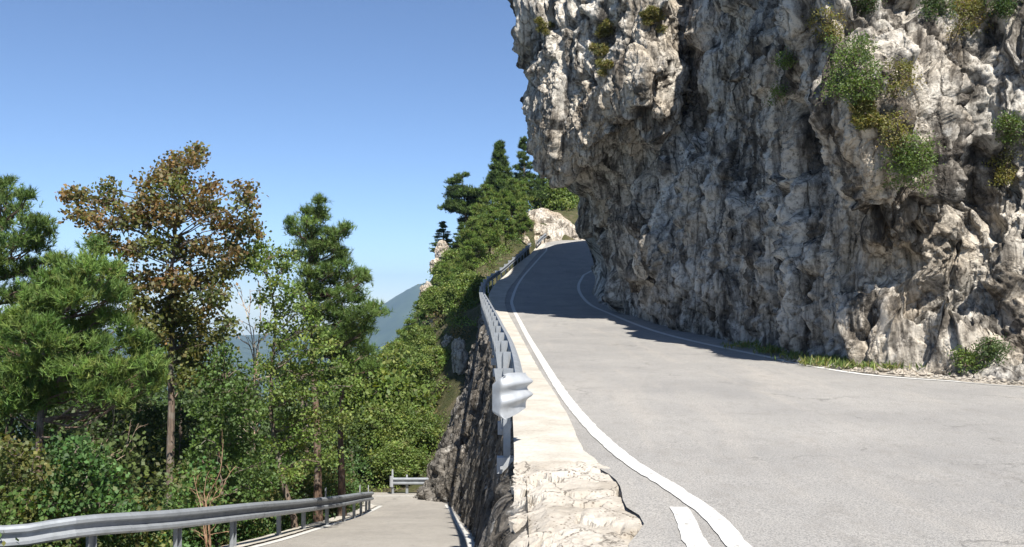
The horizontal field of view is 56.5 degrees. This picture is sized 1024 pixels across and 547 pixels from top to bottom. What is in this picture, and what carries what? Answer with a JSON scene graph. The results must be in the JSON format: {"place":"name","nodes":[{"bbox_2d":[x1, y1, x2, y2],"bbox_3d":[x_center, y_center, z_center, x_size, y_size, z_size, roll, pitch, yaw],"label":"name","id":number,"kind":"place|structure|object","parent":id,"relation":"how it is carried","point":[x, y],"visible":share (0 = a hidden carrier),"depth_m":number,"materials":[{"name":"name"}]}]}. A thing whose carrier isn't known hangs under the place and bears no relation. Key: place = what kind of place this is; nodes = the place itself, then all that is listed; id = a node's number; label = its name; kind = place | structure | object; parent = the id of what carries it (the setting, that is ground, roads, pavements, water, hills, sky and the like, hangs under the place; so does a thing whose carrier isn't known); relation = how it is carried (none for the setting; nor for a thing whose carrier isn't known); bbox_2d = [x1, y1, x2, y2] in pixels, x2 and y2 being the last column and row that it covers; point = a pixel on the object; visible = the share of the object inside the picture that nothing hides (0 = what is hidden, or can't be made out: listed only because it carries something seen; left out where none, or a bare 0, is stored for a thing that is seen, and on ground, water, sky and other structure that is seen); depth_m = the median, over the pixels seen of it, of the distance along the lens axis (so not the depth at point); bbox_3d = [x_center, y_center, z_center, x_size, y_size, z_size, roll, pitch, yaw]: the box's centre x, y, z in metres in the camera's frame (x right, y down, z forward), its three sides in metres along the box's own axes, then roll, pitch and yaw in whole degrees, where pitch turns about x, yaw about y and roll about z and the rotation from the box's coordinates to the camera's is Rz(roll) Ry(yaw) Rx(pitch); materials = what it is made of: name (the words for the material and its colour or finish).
{"place":"outdoors","nodes":[
{"label":"outdoors","id":0,"kind":"place"},
{"bbox_2d":[14,284,423,450],"bbox_3d":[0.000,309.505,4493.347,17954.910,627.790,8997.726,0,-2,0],"label":"mountain","id":1,"kind":"structure","parent":0,"point":[401,304],"depth_m":4668.78,"materials":[{"name":"blue"}]},
{"bbox_2d":[0,0,547,334],"label":"sky","id":2,"kind":"structure","parent":0,"point":[368,106],"materials":[{"name":"blue"}]},
{"bbox_2d":[243,492,474,546],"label":"road","id":3,"kind":"structure","parent":0,"point":[399,519],"depth_m":22.87,"materials":[{"name":"grey asphalt"}]},
{"bbox_2d":[220,503,376,546],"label":"road line","id":4,"kind":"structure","parent":3,"relation":"on","point":[273,535],"depth_m":21.49,"materials":[{"name":"paint"}]},
{"bbox_2d":[0,485,373,546],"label":"guardrail","id":5,"kind":"object","parent":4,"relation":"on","point":[90,528],"visible":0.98,"depth_m":15.27,"materials":[{"name":"metal"}]},
{"bbox_2d":[390,469,428,493],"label":"guardrail","id":6,"kind":"object","parent":3,"relation":"on","point":[406,481],"visible":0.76,"depth_m":41.57,"materials":[{"name":"metal"}]},
{"bbox_2d":[347,200,584,508],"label":"hillside","id":7,"kind":"structure","parent":0,"point":[447,400],"depth_m":55.48,"materials":[{"name":"green plant"}]},
{"bbox_2d":[0,433,64,524],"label":"hazel shrub","id":8,"kind":"object","parent":7,"relation":"on","point":[28,467],"visible":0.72,"depth_m":14.76,"materials":[{"name":"green plant"}]},
{"bbox_2d":[0,172,70,375],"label":"pine tree","id":9,"kind":"object","parent":7,"relation":"on","point":[30,236],"visible":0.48,"depth_m":20.42,"materials":[{"name":"green plant"}]},
{"bbox_2d":[18,428,152,546],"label":"hazel shrub","id":10,"kind":"object","parent":7,"relation":"on","point":[63,457],"visible":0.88,"depth_m":15.10,"materials":[{"name":"green plant"}]},
{"bbox_2d":[0,229,172,546],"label":"pine tree","id":11,"kind":"object","parent":7,"relation":"on","point":[54,295],"visible":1,"depth_m":16.65,"materials":[{"name":"green plant"}]},
{"bbox_2d":[71,405,146,543],"bbox_3d":[-7.193,4.156,16.450,1.839,4.228,1.059,-1,-2,31],"label":"bare shrub","id":12,"kind":"object","parent":7,"relation":"on","point":[109,436],"visible":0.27,"depth_m":16.38,"materials":[{"name":"brown plant"}]},
{"bbox_2d":[29,390,212,506],"bbox_3d":[-10.051,6.605,25.300,4.380,7.594,4.208,-2,-2,41],"label":"leafy tree","id":13,"kind":"object","parent":7,"relation":"on","point":[147,415],"visible":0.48,"depth_m":24.63,"materials":[{"name":"green plant"}]},
{"bbox_2d":[48,140,271,507],"bbox_3d":[-8.664,2.435,22.878,6.027,11.671,4.441,0,-2,0],"label":"brown leaved tree","id":14,"kind":"object","parent":7,"relation":"on","point":[169,317],"visible":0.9,"depth_m":22.24,"materials":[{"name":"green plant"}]},
{"bbox_2d":[0,414,371,546],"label":"undergrowth","id":15,"kind":"object","parent":7,"relation":"on","point":[250,529],"visible":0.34,"depth_m":19.32,"materials":[{"name":"green plant"}]},
{"bbox_2d":[0,338,381,546],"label":"wood","id":16,"kind":"object","parent":7,"relation":"on","point":[184,397],"visible":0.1,"depth_m":32.09,"materials":[{"name":"green plant"}]},
{"bbox_2d":[177,431,239,546],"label":"bare shrub","id":17,"kind":"object","parent":7,"relation":"on","point":[205,530],"visible":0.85,"depth_m":17.33,"materials":[{"name":"brown plant"}]},
{"bbox_2d":[173,336,286,546],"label":"leafy tree","id":18,"kind":"object","parent":7,"relation":"on","point":[235,393],"visible":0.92,"depth_m":20.52,"materials":[{"name":"green plant"}]},
{"bbox_2d":[213,278,271,523],"bbox_3d":[-7.055,3.872,25.031,1.860,7.547,1.002,0,-2,0],"label":"bare tree","id":19,"kind":"object","parent":7,"relation":"on","point":[254,355],"visible":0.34,"depth_m":25.05,"materials":[{"name":"grey plant"}]},
{"bbox_2d":[229,234,367,528],"bbox_3d":[-5.285,2.968,23.362,3.412,7.924,2.966,0,-2,0],"label":"birch tree","id":20,"kind":"object","parent":7,"relation":"on","point":[297,393],"visible":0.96,"depth_m":23.04,"materials":[{"name":"green plant"}]},
{"bbox_2d":[281,191,394,522],"bbox_3d":[-5.008,2.672,26.889,3.700,9.967,3.226,0,-2,0],"label":"pine tree","id":21,"kind":"object","parent":7,"relation":"on","point":[325,270],"visible":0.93,"depth_m":26.29,"materials":[{"name":"green plant"}]},
{"bbox_2d":[306,325,384,515],"bbox_3d":[-5.277,4.869,30.544,2.551,7.049,3.290,0,-2,0],"label":"pine tree","id":22,"kind":"object","parent":7,"relation":"on","point":[365,349],"visible":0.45,"depth_m":30.18,"materials":[{"name":"green plant"}]},
{"bbox_2d":[312,346,443,475],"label":"leafy tree","id":23,"kind":"object","parent":7,"relation":"on","point":[397,385],"visible":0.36,"depth_m":48.48,"materials":[{"name":"green plant"}]},
{"bbox_2d":[343,394,416,473],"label":"leafy tree","id":24,"kind":"object","parent":7,"relation":"on","point":[380,421],"visible":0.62,"depth_m":45.81,"materials":[{"name":"green plant"}]},
{"bbox_2d":[361,438,431,479],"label":"leafy tree","id":25,"kind":"object","parent":7,"relation":"on","point":[401,459],"visible":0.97,"depth_m":44.05,"materials":[{"name":"green plant"}]},
{"bbox_2d":[376,336,418,369],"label":"leafy tree","id":26,"kind":"object","parent":7,"relation":"on","point":[390,346],"visible":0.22,"depth_m":56.32,"materials":[{"name":"green plant"}]},
{"bbox_2d":[395,318,424,345],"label":"pine tree","id":27,"kind":"object","parent":7,"relation":"on","point":[408,322],"visible":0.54,"depth_m":59.60,"materials":[{"name":"green plant"}]},
{"bbox_2d":[386,404,446,451],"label":"leafy tree","id":28,"kind":"object","parent":7,"relation":"on","point":[422,430],"visible":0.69,"depth_m":46.12,"materials":[{"name":"green plant"}]},
{"bbox_2d":[395,320,438,353],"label":"leafy tree","id":29,"kind":"object","parent":7,"relation":"on","point":[428,337],"visible":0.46,"depth_m":59.17,"materials":[{"name":"green plant"}]},
{"bbox_2d":[413,291,428,324],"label":"pine tree","id":30,"kind":"object","parent":7,"relation":"on","point":[421,315],"visible":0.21,"depth_m":67.76,"materials":[{"name":"green plant"}]},
{"bbox_2d":[419,281,431,296],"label":"rock outcrop","id":31,"kind":"object","parent":7,"relation":"on","point":[427,284],"visible":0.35,"depth_m":71.81,"materials":[{"name":"stone"}]},
{"bbox_2d":[407,343,450,390],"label":"leafy tree","id":32,"kind":"object","parent":7,"relation":"on","point":[423,362],"visible":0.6,"depth_m":53.11,"materials":[{"name":"green plant"}]},
{"bbox_2d":[417,285,448,318],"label":"leafy tree","id":33,"kind":"object","parent":7,"relation":"on","point":[431,302],"visible":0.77,"depth_m":65.25,"materials":[{"name":"green plant"}]},
{"bbox_2d":[429,257,439,272],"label":"rock outcrop","id":34,"kind":"object","parent":7,"relation":"on","point":[431,262],"visible":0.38,"depth_m":78.83,"materials":[{"name":"stone"}]},
{"bbox_2d":[345,215,533,492],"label":"hillside scrub","id":35,"kind":"object","parent":7,"relation":"on","point":[455,325],"visible":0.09,"depth_m":56.17,"materials":[{"name":"green plant"}]},
{"bbox_2d":[429,221,453,252],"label":"conifer","id":36,"kind":"object","parent":7,"relation":"on","point":[446,234],"visible":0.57,"depth_m":83.94,"materials":[{"name":"green plant"}]},
{"bbox_2d":[434,240,448,260],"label":"rock outcrop","id":37,"kind":"object","parent":7,"relation":"on","point":[441,246],"visible":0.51,"depth_m":81.77,"materials":[{"name":"stone"}]},
{"bbox_2d":[426,244,460,285],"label":"leafy tree","id":38,"kind":"object","parent":7,"relation":"on","point":[449,255],"visible":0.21,"depth_m":75.24,"materials":[{"name":"green plant"}]},
{"bbox_2d":[433,261,458,289],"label":"pine tree","id":39,"kind":"object","parent":7,"relation":"on","point":[444,270],"visible":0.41,"depth_m":69.68,"materials":[{"name":"green plant"}]},
{"bbox_2d":[441,334,452,346],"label":"rock outcrop","id":40,"kind":"object","parent":7,"relation":"on","point":[445,341],"visible":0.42,"depth_m":55.65,"materials":[{"name":"stone"}]},
{"bbox_2d":[451,337,468,375],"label":"rock outcrop","id":41,"kind":"object","parent":7,"relation":"on","point":[459,354],"visible":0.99,"depth_m":50.63,"materials":[{"name":"stone"}]},
{"bbox_2d":[447,222,473,250],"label":"conifer","id":42,"kind":"object","parent":7,"relation":"on","point":[459,227],"visible":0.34,"depth_m":78.86,"materials":[{"name":"green plant"}]},
{"bbox_2d":[436,171,489,224],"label":"pine tree","id":43,"kind":"object","parent":7,"relation":"on","point":[454,194],"visible":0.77,"depth_m":81.43,"materials":[{"name":"green plant"}]},
{"bbox_2d":[450,245,480,279],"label":"pine tree","id":44,"kind":"object","parent":7,"relation":"on","point":[463,259],"visible":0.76,"depth_m":66.87,"materials":[{"name":"green plant"}]},
{"bbox_2d":[440,266,491,315],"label":"leafy tree","id":45,"kind":"object","parent":7,"relation":"on","point":[459,290],"visible":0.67,"depth_m":61.14,"materials":[{"name":"green plant"}]},
{"bbox_2d":[457,217,488,256],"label":"pine tree","id":46,"kind":"object","parent":7,"relation":"on","point":[468,233],"visible":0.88,"depth_m":72.86,"materials":[{"name":"green plant"}]},
{"bbox_2d":[463,202,488,235],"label":"pine tree","id":47,"kind":"object","parent":7,"relation":"on","point":[473,212],"visible":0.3,"depth_m":80.80,"materials":[{"name":"green plant"}]},
{"bbox_2d":[473,206,504,262],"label":"pine tree","id":48,"kind":"object","parent":7,"relation":"on","point":[489,224],"visible":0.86,"depth_m":73.74,"materials":[{"name":"green plant"}]},
{"bbox_2d":[476,183,504,219],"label":"pine tree","id":49,"kind":"object","parent":7,"relation":"on","point":[488,195],"visible":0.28,"depth_m":85.94,"materials":[{"name":"green plant"}]},
{"bbox_2d":[480,139,518,218],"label":"conifer","id":50,"kind":"object","parent":7,"relation":"on","point":[500,173],"visible":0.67,"depth_m":92.85,"materials":[{"name":"green plant"}]},
{"bbox_2d":[489,192,509,224],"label":"pine tree","id":51,"kind":"object","parent":7,"relation":"on","point":[503,206],"visible":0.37,"depth_m":87.85,"materials":[{"name":"green plant"}]},
{"bbox_2d":[496,210,516,249],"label":"pine tree","id":52,"kind":"object","parent":7,"relation":"on","point":[510,234],"visible":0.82,"depth_m":81.85,"materials":[{"name":"green plant"}]},
{"bbox_2d":[499,177,530,216],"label":"pine tree","id":53,"kind":"object","parent":7,"relation":"on","point":[510,198],"visible":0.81,"depth_m":89.83,"materials":[{"name":"green plant"}]},
{"bbox_2d":[512,206,533,238],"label":"pine tree","id":54,"kind":"object","parent":7,"relation":"on","point":[523,222],"visible":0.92,"depth_m":87.86,"materials":[{"name":"green plant"}]},
{"bbox_2d":[509,180,538,231],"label":"pine tree","id":55,"kind":"object","parent":7,"relation":"on","point":[523,187],"visible":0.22,"depth_m":92.85,"materials":[{"name":"green plant"}]},
{"bbox_2d":[519,234,530,244],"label":"rock outcrop","id":56,"kind":"object","parent":7,"relation":"on","point":[526,238],"visible":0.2,"depth_m":91.76,"materials":[{"name":"stone"}]},
{"bbox_2d":[413,244,643,546],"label":"retaining wall","id":57,"kind":"structure","parent":7,"relation":"on","point":[552,485],"depth_m":10.16,"materials":[{"name":"stone"}]},
{"bbox_2d":[479,243,532,473],"bbox_3d":[-0.447,-0.401,48.694,2.895,7.407,78.761,0,-2,1],"label":"guardrail","id":58,"kind":"object","parent":57,"relation":"on","point":[511,393],"visible":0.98,"depth_m":9.87,"materials":[{"name":"metal"}]},
{"bbox_2d":[512,136,547,233],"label":"conifer","id":59,"kind":"object","parent":7,"relation":"on","point":[524,175],"visible":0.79,"depth_m":96.92,"materials":[{"name":"green plant"}]},
{"bbox_2d":[532,173,550,207],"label":"conifer","id":60,"kind":"object","parent":7,"relation":"on","point":[542,184],"visible":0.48,"depth_m":115.92,"materials":[{"name":"green plant"}]},
{"bbox_2d":[529,178,579,210],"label":"leafy tree","id":61,"kind":"object","parent":7,"relation":"on","point":[562,198],"visible":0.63,"depth_m":116.11,"materials":[{"name":"green plant"}]},
{"bbox_2d":[527,208,583,243],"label":"rock outcrop","id":62,"kind":"structure","parent":7,"relation":"on","point":[558,226],"depth_m":104.90,"materials":[{"name":"stone"}]},
{"bbox_2d":[505,240,1023,546],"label":"road","id":63,"kind":"structure","parent":0,"point":[689,439],"depth_m":10.36,"materials":[{"name":"grey asphalt"}]},
{"bbox_2d":[536,233,546,247],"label":"guardrail","id":64,"kind":"object","parent":63,"relation":"on","point":[541,238],"visible":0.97,"depth_m":95.51,"materials":[{"name":"metal"}]},
{"bbox_2d":[863,367,872,373],"bbox_3d":[6.643,1.817,17.769,0.183,0.162,0.161,0,-2,0],"label":"boulder","id":65,"kind":"object","parent":63,"relation":"on","point":[868,369],"visible":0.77,"depth_m":17.72,"materials":[{"name":"stone"}]},
{"bbox_2d":[764,355,1023,385],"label":"loose gravel","id":66,"kind":"structure","parent":63,"relation":"on","point":[927,373],"depth_m":17.12,"materials":[{"name":"beige gravel"}]},
{"bbox_2d":[1012,351,1022,360],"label":"boulder","id":67,"kind":"object","parent":63,"relation":"on","point":[1018,356],"visible":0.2,"depth_m":17.59,"materials":[{"name":"stone"}]},
{"bbox_2d":[508,0,1023,380],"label":"cliff","id":68,"kind":"structure","parent":0,"point":[719,199],"depth_m":22.57,"materials":[{"name":"stone"}]},
{"bbox_2d":[533,16,554,36],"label":"cliff shrub","id":69,"kind":"object","parent":68,"relation":"on","point":[542,24],"visible":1,"depth_m":38.94,"materials":[{"name":"green plant"}]},
{"bbox_2d":[587,18,613,77],"bbox_3d":[3.429,-8.498,35.863,1.126,2.528,1.701,0,-2,0],"label":"cliff shrub","id":70,"kind":"object","parent":68,"relation":"attached to","point":[604,29],"visible":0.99,"depth_m":36.15,"materials":[{"name":"green plant"}]},
{"bbox_2d":[639,5,667,32],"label":"cliff shrub","id":71,"kind":"object","parent":68,"relation":"on","point":[652,11],"visible":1,"depth_m":34.23,"materials":[{"name":"green plant"}]},
{"bbox_2d":[764,80,794,105],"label":"cliff shrub","id":72,"kind":"object","parent":68,"relation":"attached to","point":[777,90],"visible":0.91,"depth_m":23.20,"materials":[{"name":"green plant"}]},
{"bbox_2d":[771,46,797,72],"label":"cliff shrub","id":73,"kind":"object","parent":68,"relation":"attached to","point":[785,57],"visible":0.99,"depth_m":21.50,"materials":[{"name":"green plant"}]},
{"bbox_2d":[802,2,851,51],"bbox_3d":[6.506,-5.201,20.090,0.823,1.225,2.042,0,-2,0],"label":"cliff shrub","id":74,"kind":"object","parent":68,"relation":"attached to","point":[826,28],"visible":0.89,"depth_m":19.45,"materials":[{"name":"green plant"}]},
{"bbox_2d":[814,29,889,105],"bbox_3d":[6.421,-3.929,18.047,1.235,1.776,1.774,1,-2,-32],"label":"cliff shrub","id":75,"kind":"object","parent":68,"relation":"attached to","point":[854,76],"visible":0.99,"depth_m":17.79,"materials":[{"name":"green plant"}]},
{"bbox_2d":[847,95,885,132],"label":"cliff shrub","id":76,"kind":"object","parent":68,"relation":"on","point":[865,115],"visible":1,"depth_m":17.60,"materials":[{"name":"green plant"}]},
{"bbox_2d":[851,0,886,17],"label":"cliff shrub","id":77,"kind":"object","parent":68,"relation":"on","point":[869,3],"visible":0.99,"depth_m":19.72,"materials":[{"name":"green plant"}]},
{"bbox_2d":[874,107,918,157],"bbox_3d":[7.001,-2.545,17.340,0.846,0.936,0.974,0,-2,0],"label":"cliff shrub","id":78,"kind":"object","parent":68,"relation":"attached to","point":[892,132],"visible":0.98,"depth_m":17.20,"materials":[{"name":"green plant"}]},
{"bbox_2d":[880,57,926,97],"bbox_3d":[7.252,-3.598,17.749,0.655,0.967,1.387,-2,-3,44],"label":"cliff shrub","id":79,"kind":"object","parent":68,"relation":"attached to","point":[900,75],"visible":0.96,"depth_m":17.58,"materials":[{"name":"green plant"}]},
{"bbox_2d":[873,130,945,196],"bbox_3d":[7.343,-2.079,17.709,1.264,1.218,1.853,0,-2,15],"label":"cliff shrub","id":80,"kind":"object","parent":68,"relation":"attached to","point":[910,160],"visible":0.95,"depth_m":17.21,"materials":[{"name":"green plant"}]},
{"bbox_2d":[916,0,961,23],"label":"cliff shrub","id":81,"kind":"object","parent":68,"relation":"attached to","point":[931,4],"visible":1,"depth_m":19.62,"materials":[{"name":"green plant"}]},
{"bbox_2d":[944,0,993,42],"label":"cliff shrub","id":82,"kind":"object","parent":68,"relation":"attached to","point":[970,7],"visible":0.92,"depth_m":19.64,"materials":[{"name":"green plant"}]},
{"bbox_2d":[947,344,991,374],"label":"cliff shrub","id":83,"kind":"object","parent":68,"relation":"attached to","point":[965,357],"visible":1,"depth_m":17.04,"materials":[{"name":"green plant"}]},
{"bbox_2d":[970,333,1015,365],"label":"cliff shrub","id":84,"kind":"object","parent":68,"relation":"on","point":[990,347],"visible":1,"depth_m":16.90,"materials":[{"name":"green plant"}]},
{"bbox_2d":[979,0,1021,25],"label":"cliff shrub","id":85,"kind":"object","parent":68,"relation":"attached to","point":[999,6],"visible":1,"depth_m":19.44,"materials":[{"name":"green plant"}]},
{"bbox_2d":[980,144,1021,189],"bbox_3d":[10.022,-2.151,19.443,0.754,0.934,0.735,0,-2,0],"label":"cliff shrub","id":86,"kind":"object","parent":68,"relation":"attached to","point":[1006,172],"visible":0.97,"depth_m":19.38,"materials":[{"name":"green plant"}]},
{"bbox_2d":[989,110,1023,149],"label":"cliff shrub","id":87,"kind":"object","parent":68,"relation":"attached to","point":[1008,120],"visible":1,"depth_m":18.97,"materials":[{"name":"green plant"}]},
{"bbox_2d":[721,338,1006,370],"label":"roadside grass","id":88,"kind":"structure","parent":0,"point":[838,361],"depth_m":19.30,"materials":[{"name":"green plant"}]}
]}

